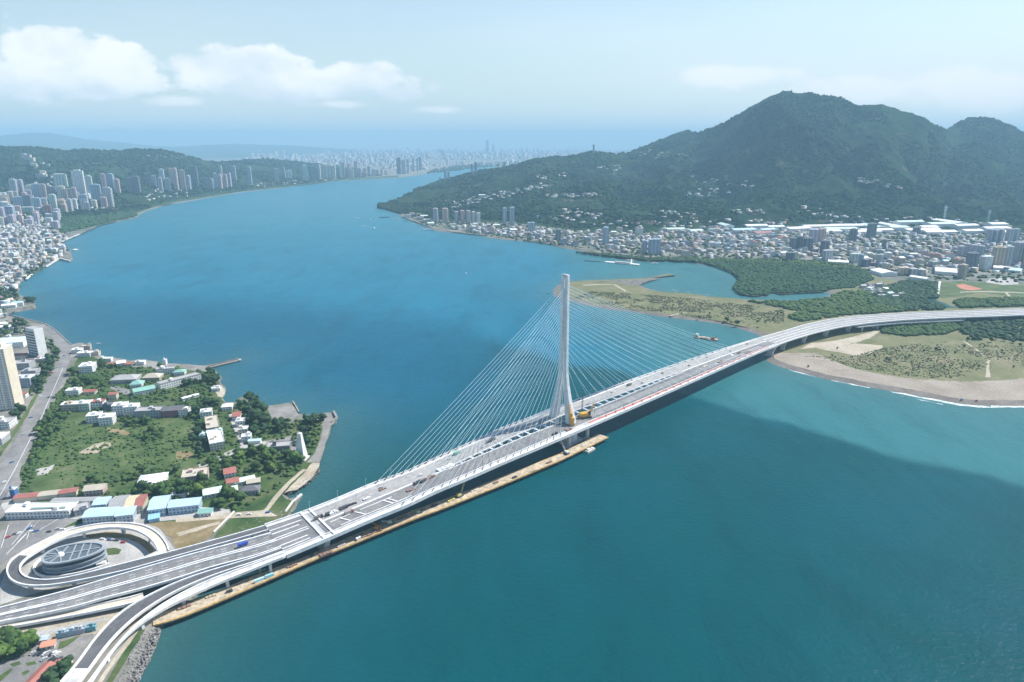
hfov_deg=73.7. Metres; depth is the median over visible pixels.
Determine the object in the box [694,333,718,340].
work barge
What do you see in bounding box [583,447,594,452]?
boat
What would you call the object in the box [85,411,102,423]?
house
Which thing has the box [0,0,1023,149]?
sky
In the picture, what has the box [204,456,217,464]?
broadleaf tree
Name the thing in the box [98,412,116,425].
house
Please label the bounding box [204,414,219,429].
house
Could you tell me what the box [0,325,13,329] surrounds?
house
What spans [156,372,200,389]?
house
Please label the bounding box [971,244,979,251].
tower block
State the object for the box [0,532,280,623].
motorway viaduct
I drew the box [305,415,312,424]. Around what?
broadleaf tree
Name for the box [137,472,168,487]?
house
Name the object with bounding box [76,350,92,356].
house
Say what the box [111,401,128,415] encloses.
house
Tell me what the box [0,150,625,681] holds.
ground
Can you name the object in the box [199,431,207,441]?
house
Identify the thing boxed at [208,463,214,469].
broadleaf tree
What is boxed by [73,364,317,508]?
garden bushes
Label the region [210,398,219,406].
broadleaf tree
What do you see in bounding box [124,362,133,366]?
house
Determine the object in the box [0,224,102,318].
old town ground
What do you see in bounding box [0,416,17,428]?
house
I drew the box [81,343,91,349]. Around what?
house
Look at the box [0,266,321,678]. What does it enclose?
undergrowth
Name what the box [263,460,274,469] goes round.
broadleaf tree
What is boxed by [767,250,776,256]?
house
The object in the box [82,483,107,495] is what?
house
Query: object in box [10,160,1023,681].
water
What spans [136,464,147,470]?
broadleaf tree
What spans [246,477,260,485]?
house
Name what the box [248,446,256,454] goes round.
broadleaf tree
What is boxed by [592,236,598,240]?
house
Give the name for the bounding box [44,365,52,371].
broadleaf tree
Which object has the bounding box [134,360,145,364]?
house
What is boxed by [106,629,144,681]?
green strip
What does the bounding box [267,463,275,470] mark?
broadleaf tree
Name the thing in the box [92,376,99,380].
broadleaf tree
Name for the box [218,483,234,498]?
broadleaf tree
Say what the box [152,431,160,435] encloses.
broadleaf tree
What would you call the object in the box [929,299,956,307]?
pond
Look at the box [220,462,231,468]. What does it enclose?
broadleaf tree
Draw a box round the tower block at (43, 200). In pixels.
[40,198,47,204]
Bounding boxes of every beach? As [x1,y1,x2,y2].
[214,385,225,396]
[773,353,1023,400]
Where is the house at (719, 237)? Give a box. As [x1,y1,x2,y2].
[715,236,723,241]
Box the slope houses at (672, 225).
[19,149,1011,227]
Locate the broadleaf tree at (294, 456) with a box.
[288,451,301,463]
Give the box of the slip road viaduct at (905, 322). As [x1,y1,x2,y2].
[854,319,964,331]
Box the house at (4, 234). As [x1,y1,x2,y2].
[1,232,10,237]
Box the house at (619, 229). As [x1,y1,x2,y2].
[616,227,622,231]
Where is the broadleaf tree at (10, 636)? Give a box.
[2,632,20,646]
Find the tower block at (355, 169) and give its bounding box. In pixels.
[354,161,357,176]
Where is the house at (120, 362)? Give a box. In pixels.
[116,360,125,365]
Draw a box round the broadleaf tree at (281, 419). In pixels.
[277,417,284,423]
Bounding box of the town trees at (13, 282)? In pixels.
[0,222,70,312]
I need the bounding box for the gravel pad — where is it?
[36,465,53,474]
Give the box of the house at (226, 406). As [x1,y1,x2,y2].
[221,403,232,410]
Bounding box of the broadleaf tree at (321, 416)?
[318,413,327,420]
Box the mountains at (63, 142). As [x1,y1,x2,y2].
[0,133,380,157]
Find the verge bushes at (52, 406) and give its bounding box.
[20,383,77,488]
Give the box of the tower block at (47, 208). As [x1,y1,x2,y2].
[42,204,51,213]
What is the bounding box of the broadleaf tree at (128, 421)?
[125,419,132,424]
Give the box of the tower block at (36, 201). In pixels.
[31,197,41,210]
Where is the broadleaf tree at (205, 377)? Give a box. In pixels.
[201,374,208,381]
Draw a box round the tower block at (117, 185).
[113,179,120,192]
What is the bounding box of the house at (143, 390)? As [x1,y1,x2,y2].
[131,385,155,394]
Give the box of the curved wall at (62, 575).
[33,558,108,578]
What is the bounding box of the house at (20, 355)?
[14,353,28,358]
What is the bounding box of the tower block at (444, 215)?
[442,208,447,222]
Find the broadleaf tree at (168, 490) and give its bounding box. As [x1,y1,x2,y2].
[160,486,173,495]
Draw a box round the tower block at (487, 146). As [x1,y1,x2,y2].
[486,140,488,152]
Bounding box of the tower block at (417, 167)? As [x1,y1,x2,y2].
[416,158,418,170]
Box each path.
[98,631,137,681]
[176,469,305,521]
[967,291,1023,292]
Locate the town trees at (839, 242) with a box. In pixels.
[412,217,1023,282]
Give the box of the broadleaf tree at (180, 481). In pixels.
[173,477,188,488]
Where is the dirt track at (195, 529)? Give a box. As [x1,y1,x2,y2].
[177,521,220,535]
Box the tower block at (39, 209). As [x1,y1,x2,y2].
[34,207,42,214]
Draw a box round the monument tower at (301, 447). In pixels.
[296,432,309,461]
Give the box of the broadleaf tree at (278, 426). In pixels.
[275,421,283,431]
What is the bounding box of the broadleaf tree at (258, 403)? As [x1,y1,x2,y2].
[255,400,264,407]
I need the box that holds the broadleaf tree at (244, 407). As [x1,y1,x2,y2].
[241,405,251,411]
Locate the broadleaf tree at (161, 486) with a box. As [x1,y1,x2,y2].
[157,483,164,492]
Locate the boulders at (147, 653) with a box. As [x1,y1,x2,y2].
[117,628,160,681]
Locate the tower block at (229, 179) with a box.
[227,173,231,186]
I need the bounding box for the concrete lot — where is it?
[987,277,1017,284]
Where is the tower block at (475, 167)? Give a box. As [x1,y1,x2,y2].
[474,162,476,172]
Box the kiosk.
[9,486,18,497]
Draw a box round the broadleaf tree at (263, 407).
[258,403,268,411]
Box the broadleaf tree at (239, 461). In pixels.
[237,459,242,466]
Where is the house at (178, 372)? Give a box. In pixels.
[173,369,186,375]
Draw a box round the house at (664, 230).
[659,228,666,232]
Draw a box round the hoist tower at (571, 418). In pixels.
[568,404,573,425]
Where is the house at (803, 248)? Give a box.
[801,246,807,251]
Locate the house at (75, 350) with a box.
[71,347,83,353]
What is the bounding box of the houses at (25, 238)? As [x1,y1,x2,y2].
[0,213,67,315]
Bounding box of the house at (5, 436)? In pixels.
[0,431,10,444]
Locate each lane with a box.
[199,441,265,466]
[229,414,243,444]
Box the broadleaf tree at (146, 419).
[141,416,151,422]
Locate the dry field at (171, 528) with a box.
[145,519,224,548]
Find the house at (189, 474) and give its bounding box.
[181,466,209,481]
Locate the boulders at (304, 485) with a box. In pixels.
[287,468,319,494]
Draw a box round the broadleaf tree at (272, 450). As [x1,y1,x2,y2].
[268,447,276,453]
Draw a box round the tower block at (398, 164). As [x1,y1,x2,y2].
[396,157,400,173]
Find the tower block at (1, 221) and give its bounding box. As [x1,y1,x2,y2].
[0,217,4,224]
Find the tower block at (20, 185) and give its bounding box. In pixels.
[17,179,24,192]
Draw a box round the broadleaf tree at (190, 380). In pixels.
[186,378,192,383]
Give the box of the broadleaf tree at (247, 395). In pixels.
[243,391,253,400]
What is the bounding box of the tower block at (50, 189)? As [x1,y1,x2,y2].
[46,186,56,195]
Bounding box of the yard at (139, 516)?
[1,502,229,520]
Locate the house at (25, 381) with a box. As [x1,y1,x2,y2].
[18,374,34,387]
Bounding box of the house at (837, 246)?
[834,244,844,248]
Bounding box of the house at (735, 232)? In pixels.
[730,230,739,234]
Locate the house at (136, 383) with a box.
[129,380,144,387]
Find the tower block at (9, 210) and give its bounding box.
[3,206,15,214]
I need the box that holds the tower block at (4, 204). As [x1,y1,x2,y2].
[1,202,8,206]
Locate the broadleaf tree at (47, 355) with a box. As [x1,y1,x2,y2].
[44,352,51,358]
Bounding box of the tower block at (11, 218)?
[6,214,16,222]
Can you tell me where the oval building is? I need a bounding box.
[41,541,107,574]
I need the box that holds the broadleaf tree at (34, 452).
[30,450,38,455]
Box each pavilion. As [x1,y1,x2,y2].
[25,661,56,681]
[39,639,56,650]
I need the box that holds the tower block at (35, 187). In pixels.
[31,183,40,195]
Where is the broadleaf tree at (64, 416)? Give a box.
[58,414,67,418]
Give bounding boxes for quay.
[268,405,297,418]
[307,415,334,462]
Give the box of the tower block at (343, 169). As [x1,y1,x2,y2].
[341,162,344,177]
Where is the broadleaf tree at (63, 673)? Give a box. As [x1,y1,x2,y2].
[59,668,69,677]
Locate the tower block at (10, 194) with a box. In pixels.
[7,191,13,201]
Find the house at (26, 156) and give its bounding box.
[22,154,31,159]
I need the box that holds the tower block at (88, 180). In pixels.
[84,175,92,193]
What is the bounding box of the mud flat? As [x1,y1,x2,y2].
[590,278,658,285]
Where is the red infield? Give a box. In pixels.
[956,284,981,289]
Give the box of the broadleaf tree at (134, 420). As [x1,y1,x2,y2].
[131,418,137,422]
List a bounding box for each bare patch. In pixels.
[79,442,110,453]
[107,428,129,435]
[176,450,192,459]
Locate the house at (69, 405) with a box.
[60,400,78,411]
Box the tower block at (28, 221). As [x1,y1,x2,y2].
[25,219,32,224]
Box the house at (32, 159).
[28,157,35,162]
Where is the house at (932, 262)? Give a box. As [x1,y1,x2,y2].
[927,260,939,265]
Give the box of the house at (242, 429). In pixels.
[238,425,248,434]
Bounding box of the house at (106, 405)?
[102,401,116,410]
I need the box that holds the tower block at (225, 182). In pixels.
[222,174,227,186]
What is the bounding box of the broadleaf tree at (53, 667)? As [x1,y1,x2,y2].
[45,665,57,671]
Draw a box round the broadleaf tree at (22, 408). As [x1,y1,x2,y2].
[19,404,26,412]
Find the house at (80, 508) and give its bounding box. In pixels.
[73,500,90,516]
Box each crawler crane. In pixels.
[372,522,382,531]
[411,509,421,513]
[456,482,465,497]
[561,440,569,454]
[578,403,595,418]
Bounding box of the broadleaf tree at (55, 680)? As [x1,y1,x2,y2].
[49,678,60,681]
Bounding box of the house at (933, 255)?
[927,253,939,258]
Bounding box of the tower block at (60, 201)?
[57,199,65,209]
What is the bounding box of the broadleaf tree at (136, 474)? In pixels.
[133,471,140,476]
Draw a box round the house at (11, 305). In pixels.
[1,303,16,307]
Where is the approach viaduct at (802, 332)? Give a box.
[757,308,1023,349]
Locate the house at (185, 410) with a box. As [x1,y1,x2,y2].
[178,406,190,416]
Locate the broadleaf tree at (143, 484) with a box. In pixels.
[134,480,147,489]
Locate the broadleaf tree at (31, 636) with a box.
[18,629,40,643]
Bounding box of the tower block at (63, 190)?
[60,188,68,198]
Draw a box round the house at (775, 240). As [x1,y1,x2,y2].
[770,238,777,243]
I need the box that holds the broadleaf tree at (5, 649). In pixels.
[0,638,17,655]
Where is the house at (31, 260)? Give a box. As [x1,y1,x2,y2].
[28,259,36,262]
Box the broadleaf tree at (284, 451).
[280,448,291,456]
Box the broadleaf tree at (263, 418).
[257,415,269,421]
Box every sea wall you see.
[8,314,71,344]
[45,258,70,266]
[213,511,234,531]
[284,493,301,511]
[292,401,299,413]
[330,410,337,421]
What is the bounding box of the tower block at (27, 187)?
[24,185,32,194]
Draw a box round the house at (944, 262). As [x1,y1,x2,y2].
[940,259,948,265]
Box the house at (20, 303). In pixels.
[11,301,23,305]
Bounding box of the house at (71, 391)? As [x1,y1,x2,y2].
[65,387,82,395]
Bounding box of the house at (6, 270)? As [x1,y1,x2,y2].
[3,268,10,272]
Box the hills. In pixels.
[0,147,359,224]
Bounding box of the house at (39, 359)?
[35,356,46,362]
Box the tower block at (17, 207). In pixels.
[15,205,21,213]
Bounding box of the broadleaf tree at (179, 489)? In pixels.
[175,486,182,493]
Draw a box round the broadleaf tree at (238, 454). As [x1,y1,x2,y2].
[234,450,243,458]
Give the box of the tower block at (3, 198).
[0,197,8,201]
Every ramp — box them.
[0,592,143,628]
[6,522,268,590]
[60,547,283,681]
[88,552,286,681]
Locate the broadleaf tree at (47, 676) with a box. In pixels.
[39,670,58,681]
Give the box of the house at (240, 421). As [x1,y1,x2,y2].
[235,417,245,426]
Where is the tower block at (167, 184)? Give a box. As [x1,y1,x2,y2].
[164,178,170,190]
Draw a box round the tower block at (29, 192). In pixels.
[24,190,31,194]
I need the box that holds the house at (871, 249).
[868,247,880,251]
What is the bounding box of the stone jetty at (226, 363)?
[210,359,241,367]
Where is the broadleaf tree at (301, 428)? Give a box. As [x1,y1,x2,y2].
[297,425,305,431]
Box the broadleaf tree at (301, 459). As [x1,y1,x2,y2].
[298,455,305,463]
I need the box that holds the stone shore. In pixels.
[284,463,318,492]
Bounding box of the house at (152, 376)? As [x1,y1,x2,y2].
[142,373,163,381]
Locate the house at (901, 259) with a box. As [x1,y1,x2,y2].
[895,256,904,263]
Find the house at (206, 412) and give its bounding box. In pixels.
[200,407,212,418]
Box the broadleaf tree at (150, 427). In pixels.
[147,425,154,431]
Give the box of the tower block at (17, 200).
[12,196,23,206]
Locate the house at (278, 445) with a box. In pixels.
[267,440,290,450]
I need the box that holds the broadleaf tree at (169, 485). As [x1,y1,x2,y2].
[165,483,175,491]
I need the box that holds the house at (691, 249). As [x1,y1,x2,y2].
[686,247,693,253]
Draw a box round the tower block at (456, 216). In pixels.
[454,211,457,222]
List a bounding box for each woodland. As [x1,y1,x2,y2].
[54,211,136,231]
[117,179,341,213]
[426,161,522,173]
[576,251,713,261]
[689,257,869,270]
[748,289,904,321]
[874,279,945,310]
[880,322,961,335]
[953,296,1023,307]
[958,318,1023,340]
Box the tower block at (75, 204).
[72,198,77,209]
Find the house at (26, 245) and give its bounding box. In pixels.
[22,243,28,248]
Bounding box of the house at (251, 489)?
[239,484,260,494]
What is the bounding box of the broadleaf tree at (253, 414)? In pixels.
[248,409,261,420]
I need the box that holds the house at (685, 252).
[681,249,689,256]
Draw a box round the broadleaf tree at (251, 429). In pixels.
[248,426,255,432]
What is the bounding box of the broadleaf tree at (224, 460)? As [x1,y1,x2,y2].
[221,458,230,465]
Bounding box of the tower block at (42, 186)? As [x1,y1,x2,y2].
[39,183,47,197]
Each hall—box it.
[0,336,26,347]
[4,501,77,519]
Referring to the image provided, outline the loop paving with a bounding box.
[0,520,174,604]
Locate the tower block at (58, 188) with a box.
[56,186,64,197]
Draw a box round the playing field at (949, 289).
[939,281,1023,297]
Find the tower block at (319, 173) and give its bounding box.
[318,164,320,178]
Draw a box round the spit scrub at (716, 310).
[575,290,788,331]
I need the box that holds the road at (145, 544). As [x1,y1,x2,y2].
[86,531,153,553]
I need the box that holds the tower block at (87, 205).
[84,202,89,210]
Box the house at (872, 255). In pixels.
[866,252,876,259]
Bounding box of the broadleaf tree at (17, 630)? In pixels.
[4,629,21,638]
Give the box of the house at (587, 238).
[584,236,590,241]
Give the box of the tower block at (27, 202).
[22,195,31,206]
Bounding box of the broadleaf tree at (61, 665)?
[57,661,70,671]
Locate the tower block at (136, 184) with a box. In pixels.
[131,176,140,192]
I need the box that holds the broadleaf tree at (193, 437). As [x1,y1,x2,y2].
[188,433,197,442]
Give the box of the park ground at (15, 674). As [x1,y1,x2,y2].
[0,633,92,681]
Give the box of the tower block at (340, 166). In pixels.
[339,160,341,177]
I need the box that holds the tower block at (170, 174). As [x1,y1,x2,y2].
[168,168,173,182]
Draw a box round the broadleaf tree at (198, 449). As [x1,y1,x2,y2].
[194,446,202,455]
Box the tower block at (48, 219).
[45,217,52,223]
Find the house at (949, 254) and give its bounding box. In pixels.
[943,252,955,257]
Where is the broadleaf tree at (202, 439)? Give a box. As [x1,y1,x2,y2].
[199,436,205,443]
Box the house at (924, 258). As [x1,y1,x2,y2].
[918,256,927,262]
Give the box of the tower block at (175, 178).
[172,168,178,190]
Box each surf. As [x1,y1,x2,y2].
[893,392,928,398]
[928,398,989,407]
[991,406,1023,407]
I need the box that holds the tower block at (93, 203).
[90,200,97,208]
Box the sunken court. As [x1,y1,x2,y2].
[32,560,107,578]
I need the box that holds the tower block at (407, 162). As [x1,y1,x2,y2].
[406,159,408,172]
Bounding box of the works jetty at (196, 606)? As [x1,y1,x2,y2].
[153,434,608,625]
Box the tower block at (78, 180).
[70,169,86,194]
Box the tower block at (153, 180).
[151,175,156,186]
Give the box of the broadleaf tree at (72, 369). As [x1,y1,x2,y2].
[68,366,75,373]
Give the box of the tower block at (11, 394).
[0,342,23,410]
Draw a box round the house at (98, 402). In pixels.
[91,398,105,408]
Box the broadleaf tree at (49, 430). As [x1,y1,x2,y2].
[45,427,53,433]
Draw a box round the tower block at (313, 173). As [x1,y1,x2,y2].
[309,166,316,180]
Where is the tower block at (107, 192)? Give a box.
[102,187,114,207]
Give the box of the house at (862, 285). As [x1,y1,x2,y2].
[859,284,866,287]
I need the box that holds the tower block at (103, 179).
[100,173,106,187]
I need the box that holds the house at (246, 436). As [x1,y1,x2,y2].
[241,431,251,441]
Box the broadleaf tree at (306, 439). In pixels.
[304,437,310,442]
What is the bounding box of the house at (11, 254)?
[8,251,16,257]
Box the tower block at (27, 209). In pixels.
[21,207,33,212]
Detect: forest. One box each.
[0,145,380,219]
[377,90,1023,228]
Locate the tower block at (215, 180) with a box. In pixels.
[213,173,217,187]
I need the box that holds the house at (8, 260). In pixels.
[5,257,11,263]
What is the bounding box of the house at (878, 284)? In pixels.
[874,283,882,286]
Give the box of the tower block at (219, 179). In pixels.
[217,174,222,188]
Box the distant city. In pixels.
[241,147,631,169]
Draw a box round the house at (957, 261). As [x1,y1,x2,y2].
[952,258,963,263]
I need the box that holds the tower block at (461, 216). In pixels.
[460,210,463,222]
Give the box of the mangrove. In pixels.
[699,260,873,295]
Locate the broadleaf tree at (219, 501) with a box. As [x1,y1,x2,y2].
[210,496,226,507]
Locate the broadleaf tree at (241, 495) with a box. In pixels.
[235,491,247,503]
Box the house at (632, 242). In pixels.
[629,240,636,245]
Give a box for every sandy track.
[963,341,984,356]
[986,360,990,376]
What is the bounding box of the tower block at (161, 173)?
[158,169,164,180]
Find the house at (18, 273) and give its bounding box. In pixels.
[15,271,22,277]
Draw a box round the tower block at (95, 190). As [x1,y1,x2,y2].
[89,184,100,200]
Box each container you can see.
[254,577,263,582]
[265,572,273,578]
[381,520,393,524]
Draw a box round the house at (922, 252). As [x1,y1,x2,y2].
[919,250,927,255]
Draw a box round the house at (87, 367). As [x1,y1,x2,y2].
[78,361,96,373]
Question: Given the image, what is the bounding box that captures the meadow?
[18,414,197,492]
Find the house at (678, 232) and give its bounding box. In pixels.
[674,229,681,234]
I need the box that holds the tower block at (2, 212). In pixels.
[0,207,5,216]
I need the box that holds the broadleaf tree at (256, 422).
[251,419,260,424]
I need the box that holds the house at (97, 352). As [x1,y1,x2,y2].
[91,349,100,355]
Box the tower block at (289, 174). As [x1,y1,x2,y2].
[286,170,291,178]
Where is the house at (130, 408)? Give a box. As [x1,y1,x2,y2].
[122,402,140,416]
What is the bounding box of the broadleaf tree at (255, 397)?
[250,395,258,400]
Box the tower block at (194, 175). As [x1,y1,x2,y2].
[190,166,198,184]
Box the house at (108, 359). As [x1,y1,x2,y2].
[98,356,112,361]
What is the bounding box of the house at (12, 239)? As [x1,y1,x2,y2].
[8,237,18,243]
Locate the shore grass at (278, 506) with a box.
[214,482,295,537]
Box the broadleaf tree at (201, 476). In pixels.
[196,472,206,481]
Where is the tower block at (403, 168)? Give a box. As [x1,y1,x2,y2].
[401,159,405,173]
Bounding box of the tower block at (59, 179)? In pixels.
[53,173,67,186]
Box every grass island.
[0,668,12,680]
[10,661,20,666]
[58,636,78,648]
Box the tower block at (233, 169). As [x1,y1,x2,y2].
[231,165,236,179]
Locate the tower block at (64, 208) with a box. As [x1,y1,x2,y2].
[60,204,67,211]
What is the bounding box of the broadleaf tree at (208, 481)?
[198,478,214,487]
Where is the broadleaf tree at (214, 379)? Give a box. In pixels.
[211,376,218,382]
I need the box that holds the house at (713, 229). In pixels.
[708,228,717,232]
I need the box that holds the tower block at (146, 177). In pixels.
[144,173,149,183]
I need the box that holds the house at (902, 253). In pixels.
[898,251,906,255]
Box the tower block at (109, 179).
[105,173,114,187]
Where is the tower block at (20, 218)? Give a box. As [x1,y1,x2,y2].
[17,214,23,222]
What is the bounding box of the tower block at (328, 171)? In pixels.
[321,165,335,178]
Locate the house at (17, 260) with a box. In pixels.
[14,258,20,263]
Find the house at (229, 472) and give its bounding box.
[223,466,236,478]
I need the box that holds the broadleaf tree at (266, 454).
[258,450,272,459]
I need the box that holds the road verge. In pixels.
[0,378,44,455]
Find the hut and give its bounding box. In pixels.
[197,507,213,516]
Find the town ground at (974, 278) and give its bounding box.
[402,214,1023,284]
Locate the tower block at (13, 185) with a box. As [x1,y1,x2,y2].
[8,179,18,191]
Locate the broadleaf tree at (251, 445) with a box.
[247,443,255,451]
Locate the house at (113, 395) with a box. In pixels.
[108,392,118,399]
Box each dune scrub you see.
[574,291,784,327]
[807,341,1023,377]
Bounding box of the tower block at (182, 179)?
[179,169,186,188]
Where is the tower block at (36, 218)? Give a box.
[32,212,39,223]
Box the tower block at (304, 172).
[302,165,307,180]
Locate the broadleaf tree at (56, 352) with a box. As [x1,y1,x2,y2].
[52,350,60,354]
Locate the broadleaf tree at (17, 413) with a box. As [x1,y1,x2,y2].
[10,410,23,419]
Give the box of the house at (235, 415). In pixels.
[232,411,241,420]
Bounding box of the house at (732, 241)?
[729,239,736,243]
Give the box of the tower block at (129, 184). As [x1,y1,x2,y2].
[125,177,133,191]
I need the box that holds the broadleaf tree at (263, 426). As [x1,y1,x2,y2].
[259,422,268,433]
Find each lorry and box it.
[237,540,247,547]
[313,514,322,519]
[329,509,338,515]
[338,504,347,510]
[344,509,353,514]
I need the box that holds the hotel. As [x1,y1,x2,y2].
[24,325,47,356]
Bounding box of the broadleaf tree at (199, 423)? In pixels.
[194,421,204,426]
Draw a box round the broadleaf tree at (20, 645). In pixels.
[14,639,30,652]
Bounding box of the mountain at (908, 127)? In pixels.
[377,90,1023,232]
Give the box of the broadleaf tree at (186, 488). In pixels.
[183,484,195,496]
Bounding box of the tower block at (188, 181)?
[185,175,191,188]
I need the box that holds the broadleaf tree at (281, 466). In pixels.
[279,463,284,471]
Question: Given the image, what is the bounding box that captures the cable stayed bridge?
[265,271,779,557]
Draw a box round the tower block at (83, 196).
[78,194,88,201]
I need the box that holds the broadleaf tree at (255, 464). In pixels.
[248,460,262,471]
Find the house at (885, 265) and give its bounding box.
[881,262,890,269]
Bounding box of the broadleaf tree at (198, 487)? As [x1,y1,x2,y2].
[189,482,202,494]
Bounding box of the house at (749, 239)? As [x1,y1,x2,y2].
[745,238,754,241]
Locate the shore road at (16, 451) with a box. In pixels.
[0,326,72,505]
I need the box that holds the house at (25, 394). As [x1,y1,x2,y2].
[22,391,28,397]
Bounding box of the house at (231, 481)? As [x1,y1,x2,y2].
[225,477,239,485]
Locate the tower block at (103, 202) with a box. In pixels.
[99,197,107,207]
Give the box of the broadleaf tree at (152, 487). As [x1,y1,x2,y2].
[147,481,164,492]
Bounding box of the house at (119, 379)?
[109,374,141,383]
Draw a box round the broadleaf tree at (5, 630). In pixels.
[0,625,15,635]
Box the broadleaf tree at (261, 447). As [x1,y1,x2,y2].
[256,444,266,450]
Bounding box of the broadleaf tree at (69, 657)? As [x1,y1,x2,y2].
[56,654,73,664]
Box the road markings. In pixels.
[0,368,62,547]
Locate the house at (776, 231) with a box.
[772,229,779,233]
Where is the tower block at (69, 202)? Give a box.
[66,198,73,210]
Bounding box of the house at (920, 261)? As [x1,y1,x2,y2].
[915,259,926,264]
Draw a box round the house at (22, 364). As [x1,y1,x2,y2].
[15,359,35,369]
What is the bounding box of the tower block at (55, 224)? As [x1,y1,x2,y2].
[51,221,60,227]
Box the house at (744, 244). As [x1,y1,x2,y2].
[739,243,749,247]
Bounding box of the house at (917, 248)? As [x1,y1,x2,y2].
[914,247,923,250]
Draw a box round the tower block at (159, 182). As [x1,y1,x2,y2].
[157,177,163,191]
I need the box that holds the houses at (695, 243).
[452,223,1023,273]
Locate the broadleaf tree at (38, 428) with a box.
[32,425,42,431]
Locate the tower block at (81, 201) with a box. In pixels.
[79,199,85,207]
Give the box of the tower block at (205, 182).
[202,177,208,187]
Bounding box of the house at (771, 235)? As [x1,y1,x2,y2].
[766,234,777,237]
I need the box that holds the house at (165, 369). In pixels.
[155,365,175,373]
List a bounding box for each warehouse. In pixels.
[81,506,119,524]
[91,496,111,507]
[108,494,130,506]
[114,505,137,521]
[124,494,139,506]
[134,494,148,513]
[147,495,170,515]
[167,497,202,514]
[666,227,685,231]
[686,229,703,232]
[716,222,734,227]
[731,228,756,231]
[743,224,768,227]
[749,231,772,235]
[757,228,774,230]
[768,225,785,228]
[781,226,811,230]
[800,224,836,228]
[821,227,858,229]
[826,229,842,233]
[827,259,848,263]
[834,224,863,227]
[844,229,881,234]
[858,228,893,232]
[861,223,888,227]
[870,268,897,276]
[878,222,896,225]
[885,225,910,229]
[892,220,924,224]
[899,228,942,232]
[909,275,929,279]
[915,225,939,227]
[920,230,958,234]
[921,222,956,226]
[931,218,967,223]
[934,267,957,275]
[949,223,979,228]
[957,229,983,233]
[978,226,1010,230]
[982,222,1008,225]
[993,265,1005,269]
[1004,267,1022,272]
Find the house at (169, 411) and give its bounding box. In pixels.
[161,405,184,417]
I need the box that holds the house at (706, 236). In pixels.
[699,234,709,239]
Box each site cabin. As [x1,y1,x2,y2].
[35,634,50,644]
[55,628,66,638]
[64,626,74,635]
[74,625,85,634]
[85,622,96,631]
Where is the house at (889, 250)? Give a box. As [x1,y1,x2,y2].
[885,248,895,251]
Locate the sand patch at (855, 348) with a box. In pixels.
[801,331,882,355]
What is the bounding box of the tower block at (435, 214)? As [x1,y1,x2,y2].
[433,208,437,221]
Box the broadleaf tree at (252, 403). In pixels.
[245,399,257,407]
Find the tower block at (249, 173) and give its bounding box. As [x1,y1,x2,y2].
[247,166,252,184]
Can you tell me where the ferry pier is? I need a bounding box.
[584,259,639,264]
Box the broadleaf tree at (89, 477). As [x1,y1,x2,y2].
[85,473,96,480]
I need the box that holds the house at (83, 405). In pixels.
[77,399,92,410]
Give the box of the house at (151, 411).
[134,406,161,417]
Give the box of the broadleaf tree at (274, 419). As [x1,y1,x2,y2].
[272,417,277,424]
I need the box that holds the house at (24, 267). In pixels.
[21,265,29,269]
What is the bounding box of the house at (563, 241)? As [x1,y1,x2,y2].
[560,238,566,244]
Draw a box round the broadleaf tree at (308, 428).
[304,425,312,433]
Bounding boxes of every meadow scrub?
[28,422,190,491]
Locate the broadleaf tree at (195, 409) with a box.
[191,406,200,414]
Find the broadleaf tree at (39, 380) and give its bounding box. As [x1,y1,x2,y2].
[35,378,44,382]
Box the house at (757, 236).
[753,235,762,238]
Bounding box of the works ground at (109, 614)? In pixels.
[15,602,160,639]
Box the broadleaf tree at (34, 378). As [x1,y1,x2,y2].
[31,376,36,383]
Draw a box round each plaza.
[59,637,90,657]
[263,435,296,451]
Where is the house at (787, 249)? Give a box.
[782,246,791,251]
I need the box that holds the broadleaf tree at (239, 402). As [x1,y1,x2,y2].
[235,399,243,406]
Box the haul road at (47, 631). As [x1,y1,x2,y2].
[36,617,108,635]
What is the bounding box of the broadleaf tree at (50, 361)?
[47,359,54,364]
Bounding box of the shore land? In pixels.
[399,165,1023,405]
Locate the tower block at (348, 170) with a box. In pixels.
[347,164,350,177]
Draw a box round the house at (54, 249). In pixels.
[51,247,58,252]
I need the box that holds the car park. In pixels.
[0,518,76,564]
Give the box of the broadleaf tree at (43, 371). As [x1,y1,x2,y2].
[38,369,48,375]
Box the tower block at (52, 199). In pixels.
[48,194,57,210]
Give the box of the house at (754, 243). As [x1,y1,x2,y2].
[751,240,758,246]
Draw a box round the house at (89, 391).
[83,389,97,394]
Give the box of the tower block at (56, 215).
[51,211,60,220]
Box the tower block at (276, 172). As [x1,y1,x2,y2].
[274,168,278,181]
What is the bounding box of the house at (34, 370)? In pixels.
[21,367,40,375]
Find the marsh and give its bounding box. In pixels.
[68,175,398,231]
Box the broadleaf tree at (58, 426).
[54,424,62,428]
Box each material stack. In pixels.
[177,603,190,610]
[205,593,215,598]
[319,549,333,557]
[357,529,381,538]
[436,463,454,471]
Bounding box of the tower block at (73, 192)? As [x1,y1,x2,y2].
[69,187,77,199]
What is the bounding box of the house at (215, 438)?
[206,428,224,451]
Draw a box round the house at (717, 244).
[713,242,720,247]
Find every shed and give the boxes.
[12,491,40,502]
[37,489,60,500]
[50,496,100,504]
[57,487,78,497]
[148,512,159,522]
[171,491,188,497]
[181,393,199,400]
[202,485,221,498]
[235,474,255,485]
[247,438,261,443]
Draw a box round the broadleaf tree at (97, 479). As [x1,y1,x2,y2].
[93,477,100,482]
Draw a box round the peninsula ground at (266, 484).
[19,356,321,527]
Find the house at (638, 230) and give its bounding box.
[635,228,642,233]
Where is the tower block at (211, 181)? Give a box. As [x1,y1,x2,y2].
[209,178,213,188]
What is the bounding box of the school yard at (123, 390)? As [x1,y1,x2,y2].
[110,386,129,394]
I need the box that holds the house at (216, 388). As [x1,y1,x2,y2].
[211,385,220,391]

